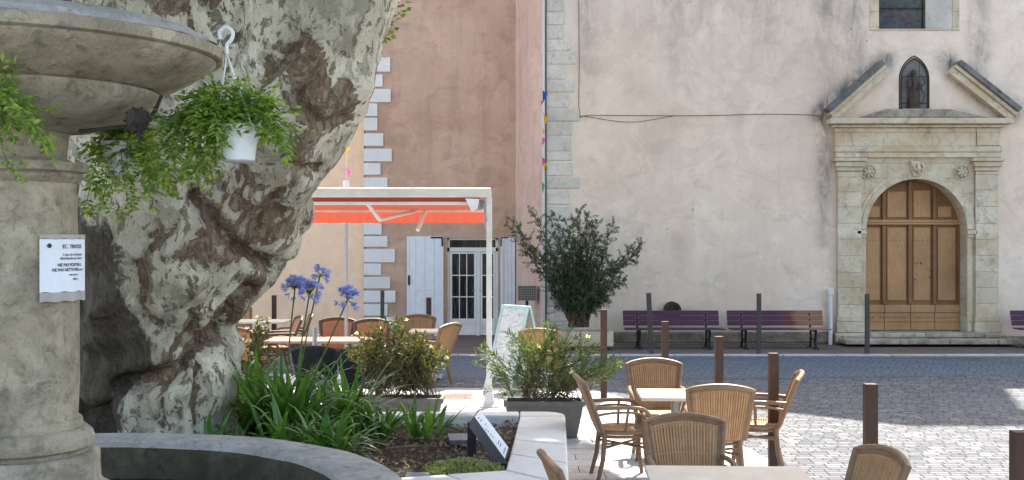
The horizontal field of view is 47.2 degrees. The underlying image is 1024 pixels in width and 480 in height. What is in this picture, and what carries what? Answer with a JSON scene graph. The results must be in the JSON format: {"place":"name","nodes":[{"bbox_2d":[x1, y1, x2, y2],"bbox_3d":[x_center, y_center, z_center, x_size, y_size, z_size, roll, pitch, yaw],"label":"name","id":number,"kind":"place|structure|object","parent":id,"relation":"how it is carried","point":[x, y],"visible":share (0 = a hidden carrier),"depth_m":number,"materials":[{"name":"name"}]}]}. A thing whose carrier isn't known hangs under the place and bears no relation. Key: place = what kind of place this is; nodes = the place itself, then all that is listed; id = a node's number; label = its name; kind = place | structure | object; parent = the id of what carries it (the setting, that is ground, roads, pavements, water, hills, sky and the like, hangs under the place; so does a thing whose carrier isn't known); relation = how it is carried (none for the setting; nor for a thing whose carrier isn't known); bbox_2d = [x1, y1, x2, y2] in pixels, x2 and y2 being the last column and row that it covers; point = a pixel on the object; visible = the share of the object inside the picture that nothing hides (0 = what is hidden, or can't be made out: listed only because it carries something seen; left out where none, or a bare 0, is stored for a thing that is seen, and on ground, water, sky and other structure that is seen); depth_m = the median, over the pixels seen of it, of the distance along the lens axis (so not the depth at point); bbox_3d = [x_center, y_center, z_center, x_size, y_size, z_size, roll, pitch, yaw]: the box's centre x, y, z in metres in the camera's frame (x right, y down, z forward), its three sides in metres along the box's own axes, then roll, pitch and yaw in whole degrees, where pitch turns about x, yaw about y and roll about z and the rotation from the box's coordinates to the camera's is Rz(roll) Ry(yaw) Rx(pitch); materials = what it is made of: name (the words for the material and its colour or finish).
{"place":"outdoors","nodes":[
{"label":"outdoors","id":0,"kind":"place"},
{"bbox_2d":[293,387,767,479],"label":"terrace","id":1,"kind":"structure","parent":0,"point":[621,463],"depth_m":12.09,"materials":[{"name":"white concrete"}]},
{"bbox_2d":[0,0,401,479],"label":"fountain","id":2,"kind":"object","parent":1,"relation":"on","point":[90,68],"visible":0.91,"depth_m":6.20,"materials":[{"name":"stone"}]},
{"bbox_2d":[0,53,60,184],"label":"hanging basket","id":3,"kind":"object","parent":2,"relation":"hanging from","point":[13,100],"visible":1,"depth_m":5.54,"materials":[{"name":"plastic"}]},
{"bbox_2d":[40,234,84,301],"bbox_3d":[-2.416,0.152,6.352,0.040,0.364,0.341,0,0,22],"label":"paper notice","id":4,"kind":"object","parent":2,"relation":"attached to","point":[62,265],"visible":1,"depth_m":6.30,"materials":[{"name":"paper"}]},
{"bbox_2d":[76,111,177,225],"bbox_3d":[-2.260,-0.486,6.890,0.567,0.808,0.663,0,0,-23],"label":"hanging basket","id":5,"kind":"object","parent":2,"relation":"hanging from","point":[115,152],"visible":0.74,"depth_m":6.82,"materials":[{"name":"plastic"}]},
{"bbox_2d":[107,478,172,479],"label":"water","id":6,"kind":"structure","parent":2,"relation":"in","point":[136,479],"depth_m":8.13,"materials":[{"name":"black liquid"}]},
{"bbox_2d":[127,25,317,194],"bbox_3d":[-1.570,-0.694,6.347,1.067,0.937,0.694,0,0,0],"label":"hanging basket","id":7,"kind":"object","parent":2,"relation":"hanging from","point":[232,127],"visible":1,"depth_m":6.27,"materials":[{"name":"plastic"}]},
{"bbox_2d":[239,315,273,387],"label":"oleander","id":8,"kind":"object","parent":1,"relation":"on","point":[260,330],"visible":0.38,"depth_m":12.56,"materials":[{"name":"green plant"}]},
{"bbox_2d":[238,327,279,377],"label":"rattan armchair","id":9,"kind":"object","parent":1,"relation":"on","point":[242,331],"visible":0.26,"depth_m":16.39,"materials":[{"name":"wicker"}]},
{"bbox_2d":[290,346,338,387],"bbox_3d":[-2.402,1.709,14.503,0.580,0.866,0.680,0,0,0],"label":"planter","id":10,"kind":"object","parent":1,"relation":"on","point":[313,354],"visible":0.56,"depth_m":14.26,"materials":[{"name":"black plastic"}]},
{"bbox_2d":[312,327,316,345],"bbox_3d":[-2.506,1.402,14.900,0.055,0.582,0.055,0,0,-22],"label":"umbrella stub","id":11,"kind":"object","parent":1,"relation":"on","point":[314,336],"visible":0.35,"depth_m":14.88,"materials":[{"name":"metal"}]},
{"bbox_2d":[263,337,372,391],"bbox_3d":[-2.716,1.768,16.600,1.450,0.740,0.720,0,0,0],"label":"cafe table","id":12,"kind":"object","parent":1,"relation":"on","point":[320,340],"visible":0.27,"depth_m":16.49,"materials":[{"name":"metal"}]},
{"bbox_2d":[336,346,382,393],"bbox_3d":[-1.832,1.709,14.403,0.580,0.866,0.680,0,0,0],"label":"wicker chair","id":13,"kind":"object","parent":1,"relation":"on","point":[350,372],"visible":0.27,"depth_m":14.21,"materials":[{"name":"black wicker"}]},
{"bbox_2d":[293,393,471,398],"bbox_3d":[-7.275,2.134,16.050,13.450,0.001,0.600,0,0,0],"label":"paving strip","id":14,"kind":"object","parent":1,"relation":"on","point":[458,395],"visible":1,"depth_m":16.10,"materials":[{"name":"stone"}]},
{"bbox_2d":[362,394,444,411],"bbox_3d":[-1.308,1.948,13.200,1.090,0.380,0.400,0,0,0],"label":"planter box","id":15,"kind":"object","parent":1,"relation":"on","point":[422,403],"visible":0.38,"depth_m":13.02,"materials":[{"name":"grey concrete"}]},
{"bbox_2d":[342,314,451,397],"bbox_3d":[-1.286,1.323,13.215,1.265,0.981,0.636,0,0,0],"label":"oleander","id":16,"kind":"object","parent":15,"relation":"on","point":[416,368],"visible":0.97,"depth_m":13.13,"materials":[{"name":"green plant"}]},
{"bbox_2d":[312,188,498,407],"bbox_3d":[-2.083,0.741,15.630,3.835,2.818,1.404,0,0,0],"label":"awning","id":17,"kind":"object","parent":1,"relation":"on","point":[419,206],"visible":0.79,"depth_m":15.05,"materials":[{"name":"orange fabric"}]},
{"bbox_2d":[358,412,568,479],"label":"bed wall","id":18,"kind":"structure","parent":1,"relation":"on","point":[544,431],"depth_m":9.51,"materials":[{"name":"concrete"}]},
{"bbox_2d":[319,425,516,477],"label":"soil","id":19,"kind":"structure","parent":18,"relation":"in","point":[400,467],"depth_m":9.76,"materials":[{"name":"brown soil"}]},
{"bbox_2d":[204,408,232,434],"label":"agapanthus","id":20,"kind":"object","parent":19,"relation":"on","point":[209,430],"visible":0.21,"depth_m":9.14,"materials":[{"name":"green plant"}]},
{"bbox_2d":[63,0,412,435],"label":"plane tree","id":21,"kind":"object","parent":19,"relation":"on","point":[176,288],"visible":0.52,"depth_m":9.18,"materials":[{"name":"grey plant"}]},
{"bbox_2d":[235,423,243,435],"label":"agapanthus","id":22,"kind":"object","parent":19,"relation":"on","point":[239,431],"visible":0.1,"depth_m":9.15,"materials":[{"name":"green plant"}]},
{"bbox_2d":[178,345,338,436],"bbox_3d":[-2.186,1.304,10.044,1.619,0.857,1.531,0,0,0],"label":"agapanthus","id":23,"kind":"object","parent":19,"relation":"on","point":[249,425],"visible":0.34,"depth_m":9.91,"materials":[{"name":"green plant"}]},
{"bbox_2d":[223,388,347,450],"bbox_3d":[-1.801,1.453,9.160,1.067,0.577,1.049,0,0,-35],"label":"agapanthus","id":24,"kind":"object","parent":19,"relation":"on","point":[278,432],"visible":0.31,"depth_m":9.22,"materials":[{"name":"green plant"}]},
{"bbox_2d":[206,264,385,440],"bbox_3d":[-1.872,0.962,9.869,1.474,1.540,1.593,0,0,30],"label":"agapanthus","id":25,"kind":"object","parent":19,"relation":"on","point":[300,398],"visible":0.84,"depth_m":9.84,"materials":[{"name":"green plant"}]},
{"bbox_2d":[267,397,387,459],"bbox_3d":[-1.493,1.495,9.109,1.099,0.597,0.957,0,0,-16],"label":"agapanthus","id":26,"kind":"object","parent":19,"relation":"on","point":[339,438],"visible":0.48,"depth_m":9.06,"materials":[{"name":"green plant"}]},
{"bbox_2d":[285,351,404,437],"bbox_3d":[-1.437,1.334,10.294,1.246,0.796,1.316,0,0,23],"label":"agapanthus","id":27,"kind":"object","parent":19,"relation":"on","point":[344,387],"visible":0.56,"depth_m":10.22,"materials":[{"name":"green plant"}]},
{"bbox_2d":[338,398,417,440],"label":"agapanthus","id":28,"kind":"object","parent":19,"relation":"on","point":[384,426],"visible":0.82,"depth_m":10.13,"materials":[{"name":"green plant"}]},
{"bbox_2d":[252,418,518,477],"bbox_3d":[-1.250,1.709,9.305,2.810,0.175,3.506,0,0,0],"label":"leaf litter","id":29,"kind":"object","parent":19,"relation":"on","point":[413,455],"visible":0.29,"depth_m":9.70,"materials":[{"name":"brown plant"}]},
{"bbox_2d":[385,445,424,449],"bbox_3d":[-0.833,1.614,9.150,0.319,0.030,0.029,0,0,-18],"label":"stick","id":30,"kind":"object","parent":19,"relation":"on","point":[402,447],"visible":1,"depth_m":9.14,"materials":[{"name":"brown wood"}]},
{"bbox_2d":[405,472,429,476],"bbox_3d":[-0.680,1.704,8.401,0.170,0.042,0.150,0,6,3],"label":"slate plate","id":31,"kind":"object","parent":19,"relation":"on","point":[412,474],"visible":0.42,"depth_m":8.41,"materials":[{"name":"grey stone"}]},
{"bbox_2d":[383,389,474,438],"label":"agapanthus","id":32,"kind":"object","parent":19,"relation":"on","point":[413,428],"visible":0.94,"depth_m":10.28,"materials":[{"name":"green plant"}]},
{"bbox_2d":[447,433,478,444],"bbox_3d":[-0.420,1.704,10.051,0.250,0.042,0.220,0,6,-8],"label":"slate plate","id":33,"kind":"object","parent":19,"relation":"on","point":[455,438],"visible":0.56,"depth_m":9.98,"materials":[{"name":"grey stone"}]},
{"bbox_2d":[421,456,505,475],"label":"ground cover","id":34,"kind":"object","parent":19,"relation":"on","point":[453,465],"visible":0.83,"depth_m":8.54,"materials":[{"name":"green plant"}]},
{"bbox_2d":[467,409,508,468],"bbox_3d":[-0.188,1.576,9.195,0.146,0.388,0.882,0,0,-20],"label":"info lectern","id":35,"kind":"object","parent":19,"relation":"on","point":[480,427],"visible":0.87,"depth_m":9.21,"materials":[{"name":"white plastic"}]},
{"bbox_2d":[483,304,547,394],"bbox_3d":[0.060,1.532,16.600,0.747,1.218,0.580,0,0,-40],"label":"sign board","id":36,"kind":"object","parent":1,"relation":"on","point":[515,318],"visible":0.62,"depth_m":16.52,"materials":[{"name":"white wood"}]},
{"bbox_2d":[518,328,563,394],"bbox_3d":[0.416,1.669,16.305,0.591,0.946,0.682,0,0,10],"label":"rattan armchair","id":37,"kind":"object","parent":1,"relation":"on","point":[530,333],"visible":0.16,"depth_m":16.04,"materials":[{"name":"wicker"}]},
{"bbox_2d":[504,397,584,437],"bbox_3d":[0.349,1.938,12.800,0.880,0.400,0.400,0,0,0],"label":"planter box","id":38,"kind":"object","parent":1,"relation":"on","point":[571,410],"visible":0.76,"depth_m":12.62,"materials":[{"name":"concrete"}]},
{"bbox_2d":[470,319,628,400],"bbox_3d":[0.395,1.331,12.805,1.747,0.947,0.658,0,0,0],"label":"oleander","id":39,"kind":"object","parent":38,"relation":"on","point":[553,387],"visible":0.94,"depth_m":12.75,"materials":[{"name":"green plant"}]},
{"bbox_2d":[536,448,565,479],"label":"rattan armchair","id":40,"kind":"object","parent":1,"relation":"on","point":[553,470],"visible":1,"depth_m":6.49,"materials":[{"name":"wicker"}]},
{"bbox_2d":[600,309,606,397],"bbox_3d":[1.228,1.565,15.700,0.085,1.270,0.085,0,0,0],"label":"bollard","id":41,"kind":"object","parent":1,"relation":"on","point":[603,343],"visible":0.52,"depth_m":15.66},
{"bbox_2d":[572,373,651,479],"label":"rattan armchair","id":42,"kind":"object","parent":1,"relation":"on","point":[625,430],"visible":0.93,"depth_m":10.36,"materials":[{"name":"wicker"}]},
{"bbox_2d":[625,357,685,460],"bbox_3d":[1.431,1.669,11.646,0.591,0.946,0.682,0,0,2],"label":"rattan armchair","id":43,"kind":"object","parent":1,"relation":"on","point":[649,373],"visible":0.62,"depth_m":11.87,"materials":[{"name":"wicker"}]},
{"bbox_2d":[636,389,685,412],"bbox_3d":[1.486,1.768,10.720,0.660,0.740,0.620,0,0,2],"label":"cafe table","id":44,"kind":"object","parent":1,"relation":"on","point":[674,396],"visible":0.23,"depth_m":10.66,"materials":[{"name":"metal"}]},
{"bbox_2d":[661,321,668,369],"bbox_3d":[1.918,1.610,14.700,0.085,1.180,0.085,0,0,0],"label":"bollard","id":45,"kind":"object","parent":1,"relation":"on","point":[664,339],"visible":0.45,"depth_m":14.66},
{"bbox_2d":[641,412,737,465],"bbox_3d":[1.190,1.669,7.846,0.591,0.946,0.682,0,0,0],"label":"rattan armchair","id":46,"kind":"object","parent":1,"relation":"on","point":[669,439],"visible":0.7,"depth_m":8.08,"materials":[{"name":"wicker"}]},
{"bbox_2d":[714,336,723,382],"bbox_3d":[2.169,1.605,12.300,0.085,1.190,0.085,0,0,0],"label":"bollard","id":47,"kind":"object","parent":1,"relation":"on","point":[718,359],"visible":0.45,"depth_m":12.26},
{"bbox_2d":[684,383,755,465],"bbox_3d":[1.776,1.669,10.105,0.591,0.946,0.682,0,0,6],"label":"rattan armchair","id":48,"kind":"object","parent":1,"relation":"on","point":[725,403],"visible":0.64,"depth_m":9.86,"materials":[{"name":"wicker"}]},
{"bbox_2d":[644,465,812,479],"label":"cafe table","id":49,"kind":"object","parent":1,"relation":"on","point":[663,472],"visible":1,"depth_m":7.03,"materials":[{"name":"metal"}]},
{"bbox_2d":[730,369,804,465],"bbox_3d":[2.363,1.669,10.881,0.682,0.946,0.591,0,0,12],"label":"rattan armchair","id":50,"kind":"object","parent":1,"relation":"on","point":[759,424],"visible":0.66,"depth_m":10.67,"materials":[{"name":"wicker"}]},
{"bbox_2d":[844,444,911,479],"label":"rattan armchair","id":51,"kind":"object","parent":1,"relation":"on","point":[875,462],"visible":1,"depth_m":6.86,"materials":[{"name":"wicker"}]},
{"bbox_2d":[265,335,1023,353],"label":"sidewalk","id":52,"kind":"structure","parent":0,"point":[464,344],"depth_m":22.98,"materials":[{"name":"grey stone"}]},
{"bbox_2d":[272,295,276,329],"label":"bollard","id":53,"kind":"object","parent":52,"relation":"on","point":[274,308],"visible":0.56,"depth_m":22.26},
{"bbox_2d":[251,119,364,335],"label":"peach house","id":54,"kind":"structure","parent":52,"relation":"on","point":[322,244],"depth_m":26.04,"materials":[{"name":"paint"}]},
{"bbox_2d":[380,290,383,318],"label":"bollard","id":55,"kind":"object","parent":52,"relation":"on","point":[381,304],"visible":0.45,"depth_m":22.27,"materials":[{"name":"grey metal"}]},
{"bbox_2d":[364,0,515,335],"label":"pink house","id":56,"kind":"structure","parent":52,"relation":"on","point":[441,112],"depth_m":26.00,"materials":[{"name":"paint"}]},
{"bbox_2d":[450,252,475,334],"bbox_3d":[-1.087,1.191,26.086,0.584,1.850,0.088,0,0,0],"label":"glazed door","id":57,"kind":"structure","parent":56,"relation":"in","point":[462,264],"depth_m":26.12,"materials":[{"name":"white paint"}]},
{"bbox_2d":[479,252,494,334],"bbox_3d":[-0.550,1.191,26.086,0.360,1.850,0.088,0,0,0],"label":"glazed door","id":58,"kind":"structure","parent":56,"relation":"in","point":[482,290],"depth_m":26.09,"materials":[{"name":"white paint"}]},
{"bbox_2d":[556,329,612,346],"bbox_3d":[1.413,1.908,22.900,1.079,0.283,0.660,0,0,0],"label":"stone trough","id":59,"kind":"object","parent":52,"relation":"on","point":[594,334],"visible":0.64,"depth_m":22.57,"materials":[{"name":"stone"}]},
{"bbox_2d":[504,203,644,327],"bbox_3d":[1.184,0.495,22.884,2.755,2.429,1.341,0,0,0],"label":"shrub","id":60,"kind":"object","parent":59,"relation":"in","point":[581,295],"visible":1,"depth_m":22.74,"materials":[{"name":"green plant"}]},
{"bbox_2d":[623,310,725,349],"bbox_3d":[3.179,1.765,23.056,1.950,0.729,0.631,0,0,0],"label":"park bench","id":61,"kind":"object","parent":52,"relation":"on","point":[637,323],"visible":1,"depth_m":23.25,"materials":[{"name":"wood"}]},
{"bbox_2d":[516,0,1023,343],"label":"church","id":62,"kind":"structure","parent":52,"relation":"on","point":[854,183],"depth_m":24.00,"materials":[{"name":"paint"}]},
{"bbox_2d":[518,286,535,305],"bbox_3d":[0.310,1.500,24.398,0.380,1.100,0.204,0,0,0],"label":"wire basket","id":63,"kind":"object","parent":62,"relation":"attached to","point":[526,294],"visible":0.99,"depth_m":24.31,"materials":[{"name":"metal"}]},
{"bbox_2d":[541,32,546,196],"bbox_3d":[0.654,-2.537,23.726,0.136,3.347,0.053,0,0,0],"label":"bunting string","id":64,"kind":"object","parent":62,"relation":"hanging from","point":[544,164],"visible":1,"depth_m":23.75,"materials":[{"name":"multicoloured fabric"}]},
{"bbox_2d":[545,0,546,327],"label":"lightning rod cable","id":65,"kind":"object","parent":62,"relation":"attached to","point":[546,148],"visible":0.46,"depth_m":23.94,"materials":[{"name":"metal"}]},
{"bbox_2d":[585,116,670,121],"bbox_3d":[2.371,-2.474,23.980,1.909,0.140,0.009,0,0,0],"label":"sagging cable","id":66,"kind":"object","parent":62,"relation":"attached to","point":[620,121],"visible":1,"depth_m":23.98,"materials":[{"name":"metal"}]},
{"bbox_2d":[663,301,680,315],"bbox_3d":[3.259,1.418,23.860,0.330,0.330,0.280,0,0,0],"label":"wall vent","id":67,"kind":"object","parent":62,"relation":"attached to","point":[671,305],"depth_m":23.73,"materials":[{"name":"metal"}]},
{"bbox_2d":[578,0,802,117],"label":"wall cable","id":68,"kind":"object","parent":62,"relation":"attached to","point":[672,115],"depth_m":23.98,"materials":[{"name":"metal"}]},
{"bbox_2d":[827,288,833,344],"bbox_3d":[6.472,1.558,23.850,0.120,1.144,0.100,0,0,0],"label":"drain pipe","id":69,"kind":"object","parent":62,"relation":"attached to","point":[830,292],"visible":1,"depth_m":23.82,"materials":[{"name":"white metal"}]},
{"bbox_2d":[866,180,959,329],"bbox_3d":[8.247,0.319,24.330,2.043,3.115,0.160,0,0,0],"label":"church door","id":70,"kind":"structure","parent":62,"relation":"in","point":[913,229],"depth_m":24.32,"materials":[{"name":"brown wood"}]},
{"bbox_2d":[906,69,921,107],"bbox_3d":[8.180,-3.078,23.908,0.329,0.810,0.255,0,0,0],"label":"statue","id":71,"kind":"object","parent":62,"relation":"on","point":[914,85],"visible":0.98,"depth_m":23.84,"materials":[{"name":"brown stone"}]},
{"bbox_2d":[869,0,959,30],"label":"window","id":72,"kind":"structure","parent":62,"relation":"in","point":[884,15],"depth_m":24.23,"materials":[{"name":"grey glass"}]},
{"bbox_2d":[727,310,831,349],"bbox_3d":[5.243,1.765,23.056,1.950,0.729,0.631,0,0,0],"label":"park bench","id":73,"kind":"object","parent":52,"relation":"on","point":[809,322],"visible":1,"depth_m":23.25,"materials":[{"name":"wood"}]},
{"bbox_2d":[1010,310,1023,346],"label":"park bench","id":74,"kind":"object","parent":52,"relation":"on","point":[1017,312],"visible":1,"depth_m":23.29,"materials":[{"name":"wood"}]},
{"bbox_2d":[267,356,1023,479],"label":"plaza","id":75,"kind":"structure","parent":0,"point":[944,427],"depth_m":14.11,"materials":[{"name":"grey stone"}]},
{"bbox_2d":[317,317,355,349],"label":"rattan armchair","id":76,"kind":"object","parent":75,"relation":"on","point":[327,326],"visible":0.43,"depth_m":18.23,"materials":[{"name":"wicker"}]},
{"bbox_2d":[337,181,348,383],"bbox_3d":[-2.488,0.625,17.600,0.280,3.030,0.280,0,0,0],"label":"flag pole","id":77,"kind":"object","parent":75,"relation":"on","point":[345,184],"visible":0.53,"depth_m":17.58,"materials":[{"name":"metal"}]},
{"bbox_2d":[346,147,350,181],"bbox_3d":[-2.439,-1.408,17.527,0.093,1.093,0.023,0,0,30],"label":"bunting string","id":78,"kind":"object","parent":77,"relation":"hanging from","point":[348,171],"visible":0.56,"depth_m":17.54,"materials":[{"name":"multicoloured fabric"}]},
{"bbox_2d":[352,318,392,384],"bbox_3d":[-2.097,1.669,17.694,0.591,0.946,0.682,0,0,-10],"label":"rattan armchair","id":79,"kind":"object","parent":75,"relation":"on","point":[359,325],"visible":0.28,"depth_m":17.93,"materials":[{"name":"wicker"}]},
{"bbox_2d":[411,322,461,387],"bbox_3d":[-1.128,1.669,17.253,0.682,0.946,0.591,0,0,30],"label":"rattan armchair","id":80,"kind":"object","parent":75,"relation":"on","point":[447,335],"visible":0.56,"depth_m":17.12,"materials":[{"name":"wicker"}]},
{"bbox_2d":[244,356,1023,378],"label":"cobble band","id":81,"kind":"object","parent":75,"relation":"on","point":[694,367],"visible":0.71,"depth_m":19.71,"materials":[{"name":"grey stone"}]},
{"bbox_2d":[238,307,257,333],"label":"rattan armchair","id":82,"kind":"object","parent":81,"relation":"on","point":[248,315],"visible":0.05,"depth_m":21.64,"materials":[{"name":"wicker"}]},
{"bbox_2d":[238,319,290,339],"bbox_3d":[-4.340,1.768,20.400,0.900,0.740,0.700,0,0,0],"label":"cafe table","id":83,"kind":"object","parent":81,"relation":"on","point":[253,321],"visible":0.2,"depth_m":20.13,"materials":[{"name":"metal"}]},
{"bbox_2d":[260,315,303,375],"bbox_3d":[-3.664,1.669,18.633,0.682,0.946,0.591,0,0,-20],"label":"rattan armchair","id":84,"kind":"object","parent":81,"relation":"on","point":[297,322],"visible":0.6,"depth_m":18.51,"materials":[{"name":"wicker"}]},
{"bbox_2d":[273,312,314,363],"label":"rattan armchair","id":85,"kind":"object","parent":81,"relation":"on","point":[295,345],"visible":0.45,"depth_m":19.23,"materials":[{"name":"wicker"}]},
{"bbox_2d":[396,314,436,368],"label":"rattan armchair","id":86,"kind":"object","parent":81,"relation":"on","point":[421,321],"visible":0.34,"depth_m":18.94,"materials":[{"name":"wicker"}]},
{"bbox_2d":[409,329,443,378],"bbox_3d":[-1.274,1.768,18.200,0.620,0.740,0.620,0,0,0],"label":"cafe table","id":87,"kind":"object","parent":81,"relation":"on","point":[430,333],"visible":0.38,"depth_m":18.12,"materials":[{"name":"metal"}]},
{"bbox_2d":[426,297,430,314],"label":"bollard","id":88,"kind":"object","parent":81,"relation":"on","point":[428,305],"visible":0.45,"depth_m":21.36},
{"bbox_2d":[768,353,778,465],"bbox_3d":[2.428,1.625,10.900,0.085,1.150,0.085,0,0,0],"label":"bollard","id":89,"kind":"object","parent":75,"relation":"on","point":[773,380],"visible":0.56,"depth_m":10.86,"materials":[{"name":"brown wood"}]},
{"bbox_2d":[863,383,877,443],"bbox_3d":[2.520,1.605,8.250,0.085,1.190,0.085,0,0,0],"label":"bollard","id":90,"kind":"object","parent":75,"relation":"on","point":[870,413],"visible":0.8,"depth_m":8.21,"materials":[{"name":"brown wood"}]},
{"bbox_2d":[1009,430,1023,479],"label":"bollard","id":91,"kind":"object","parent":75,"relation":"on","point":[1016,454],"visible":1,"depth_m":6.16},
{"label":"ground","id":92,"kind":"structure","parent":0,"visible":0},
{"bbox_2d":[290,354,1023,355],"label":"kerb","id":93,"kind":"structure","parent":92,"relation":"on","point":[788,355],"depth_m":21.63,"materials":[{"name":"stone"}]},
{"bbox_2d":[646,293,653,353],"bbox_3d":[2.554,1.540,21.720,0.085,1.120,0.085,-3,0,0],"label":"bollard","id":94,"kind":"object","parent":93,"relation":"on","point":[649,323],"visible":1,"depth_m":21.68,"materials":[{"name":"grey metal"}]},
{"bbox_2d":[757,293,760,353],"bbox_3d":[4.571,1.545,21.720,0.075,1.110,0.075,0,0,0],"label":"bollard","id":95,"kind":"object","parent":93,"relation":"on","point":[758,323],"visible":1,"depth_m":21.68,"materials":[{"name":"grey metal"}]},
{"bbox_2d":[865,294,869,353],"bbox_3d":[6.575,1.550,21.720,0.075,1.100,0.075,0,0,0],"label":"bollard","id":96,"kind":"object","parent":93,"relation":"on","point":[867,323],"visible":1,"depth_m":21.68,"materials":[{"name":"grey metal"}]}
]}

